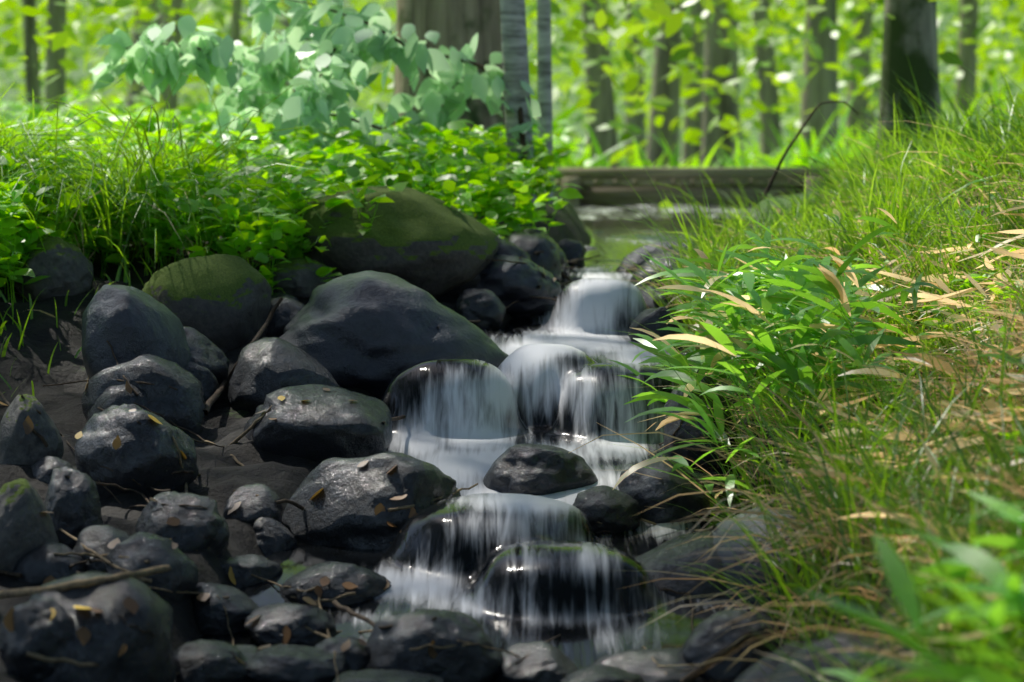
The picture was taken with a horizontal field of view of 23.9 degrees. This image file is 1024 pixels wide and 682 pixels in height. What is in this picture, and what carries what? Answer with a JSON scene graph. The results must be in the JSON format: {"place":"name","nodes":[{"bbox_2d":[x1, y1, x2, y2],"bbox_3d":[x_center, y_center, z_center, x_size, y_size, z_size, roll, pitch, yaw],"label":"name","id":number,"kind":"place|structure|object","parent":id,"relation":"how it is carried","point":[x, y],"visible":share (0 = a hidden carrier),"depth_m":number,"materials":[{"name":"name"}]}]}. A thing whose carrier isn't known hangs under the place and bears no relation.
{"place":"outdoors","nodes":[
{"label":"outdoors","id":0,"kind":"place"},
{"bbox_2d":[0,165,562,405],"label":"grass","id":1,"kind":"structure","parent":0,"point":[126,279],"depth_m":7.17,"materials":[{"name":"green plant"}]},
{"bbox_2d":[197,205,797,681],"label":"stream water","id":2,"kind":"structure","parent":0,"point":[507,571],"depth_m":5.84,"materials":[{"name":"white liquid"}]},
{"bbox_2d":[0,0,1023,207],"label":"foliage","id":3,"kind":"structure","parent":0,"point":[677,20],"depth_m":28.23,"materials":[{"name":"green plant"}]},
{"bbox_2d":[0,0,1023,681],"bbox_3d":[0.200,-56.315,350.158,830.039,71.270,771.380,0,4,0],"label":"ground","id":4,"kind":"structure","parent":0,"point":[222,476],"depth_m":6.67,"materials":[{"name":"soil"}]},
{"bbox_2d":[0,124,90,316],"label":"herbs","id":5,"kind":"object","parent":4,"relation":"on","point":[12,250],"visible":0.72,"depth_m":7.32,"materials":[{"name":"green plant"}]},
{"bbox_2d":[0,73,394,266],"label":"tussock grass","id":6,"kind":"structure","parent":4,"relation":"on","point":[130,184],"depth_m":7.67,"materials":[{"name":"green plant"}]},
{"bbox_2d":[0,186,498,570],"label":"mossy boulders","id":7,"kind":"object","parent":4,"relation":"on","point":[435,247],"depth_m":7.29,"materials":[{"name":"green stone"}]},
{"bbox_2d":[0,104,582,294],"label":"bank herbs","id":8,"kind":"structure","parent":4,"relation":"on","point":[478,178],"depth_m":8.42,"materials":[{"name":"green plant"}]},
{"bbox_2d":[0,89,596,167],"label":"herbs","id":9,"kind":"object","parent":4,"relation":"on","point":[200,107],"visible":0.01,"depth_m":17.33,"materials":[{"name":"green plant"}]},
{"bbox_2d":[89,0,541,201],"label":"shrub","id":10,"kind":"object","parent":4,"relation":"on","point":[356,41],"depth_m":9.79,"materials":[{"name":"green plant"}]},
{"bbox_2d":[3,255,684,664],"bbox_3d":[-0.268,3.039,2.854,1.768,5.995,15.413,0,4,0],"label":"fallen leaves","id":11,"kind":"object","parent":4,"relation":"on","point":[83,633],"visible":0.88,"depth_m":4.84,"materials":[{"name":"brown plant"}]},
{"bbox_2d":[0,101,858,681],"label":"twigs","id":12,"kind":"object","parent":4,"relation":"on","point":[690,677],"visible":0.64,"depth_m":5.69,"materials":[{"name":"brown wood"}]},
{"bbox_2d":[0,228,884,681],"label":"wet rocks","id":13,"kind":"object","parent":4,"relation":"on","point":[336,434],"visible":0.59,"depth_m":5.10,"materials":[{"name":"black stone"}]},
{"bbox_2d":[82,230,803,603],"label":"boulders","id":14,"kind":"object","parent":4,"relation":"on","point":[374,332],"visible":0.3,"depth_m":6.76,"materials":[{"name":"grey stone"}]},
{"bbox_2d":[393,0,505,149],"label":"tree trunk","id":15,"kind":"object","parent":4,"relation":"on","point":[458,25],"visible":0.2,"depth_m":12.24,"materials":[{"name":"brown plant"}]},
{"bbox_2d":[22,0,978,166],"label":"tree trunks","id":16,"kind":"object","parent":4,"relation":"on","point":[821,85],"visible":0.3,"depth_m":29.82,"materials":[{"name":"plant"}]},
{"bbox_2d":[1,58,1023,178],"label":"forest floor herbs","id":17,"kind":"object","parent":4,"relation":"on","point":[580,160],"visible":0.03,"depth_m":20.52,"materials":[{"name":"green plant"}]},
{"bbox_2d":[500,0,553,204],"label":"birch tree trunks","id":18,"kind":"object","parent":4,"relation":"on","point":[515,62],"visible":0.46,"depth_m":10.15,"materials":[{"name":"grey plant"}]},
{"bbox_2d":[555,167,829,204],"bbox_3d":[1.223,-0.822,17.357,2.050,0.838,0.990,0,4,0],"label":"footbridge","id":19,"kind":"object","parent":4,"relation":"on","point":[605,185],"visible":0.64,"depth_m":16.96,"materials":[{"name":"brown wood"}]},
{"bbox_2d":[569,58,1023,681],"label":"grass","id":20,"kind":"structure","parent":4,"relation":"on","point":[911,194],"depth_m":4.96,"materials":[{"name":"green plant"}]},
{"bbox_2d":[607,216,990,513],"bbox_3d":[0.666,0.058,6.183,0.880,0.752,1.910,0,4,0],"label":"leafy plant","id":21,"kind":"object","parent":4,"relation":"on","point":[781,277],"visible":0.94,"depth_m":5.72,"materials":[{"name":"green plant"}]},
{"bbox_2d":[714,198,1023,640],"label":"dry grass","id":22,"kind":"structure","parent":4,"relation":"on","point":[941,299],"depth_m":5.20,"materials":[{"name":"brown plant"}]},
{"bbox_2d":[873,0,941,162],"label":"tree trunk","id":23,"kind":"object","parent":4,"relation":"on","point":[910,32],"visible":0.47,"depth_m":13.82,"materials":[{"name":"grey plant"}]},
{"bbox_2d":[792,230,1023,538],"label":"herbs","id":24,"kind":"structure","parent":4,"relation":"on","point":[975,277],"depth_m":5.85,"materials":[{"name":"green plant"}]},
{"bbox_2d":[794,447,1023,681],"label":"bamboo grass","id":25,"kind":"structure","parent":4,"relation":"on","point":[994,575],"depth_m":2.76,"materials":[{"name":"green plant"}]},
{"bbox_2d":[803,149,1023,406],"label":"dry leaves","id":26,"kind":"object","parent":4,"relation":"on","point":[995,327],"depth_m":6.53,"materials":[{"name":"beige plant"}]},
{"bbox_2d":[649,60,1023,248],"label":"grass","id":27,"kind":"structure","parent":0,"point":[830,181],"depth_m":9.76,"materials":[{"name":"green plant"}]}
]}

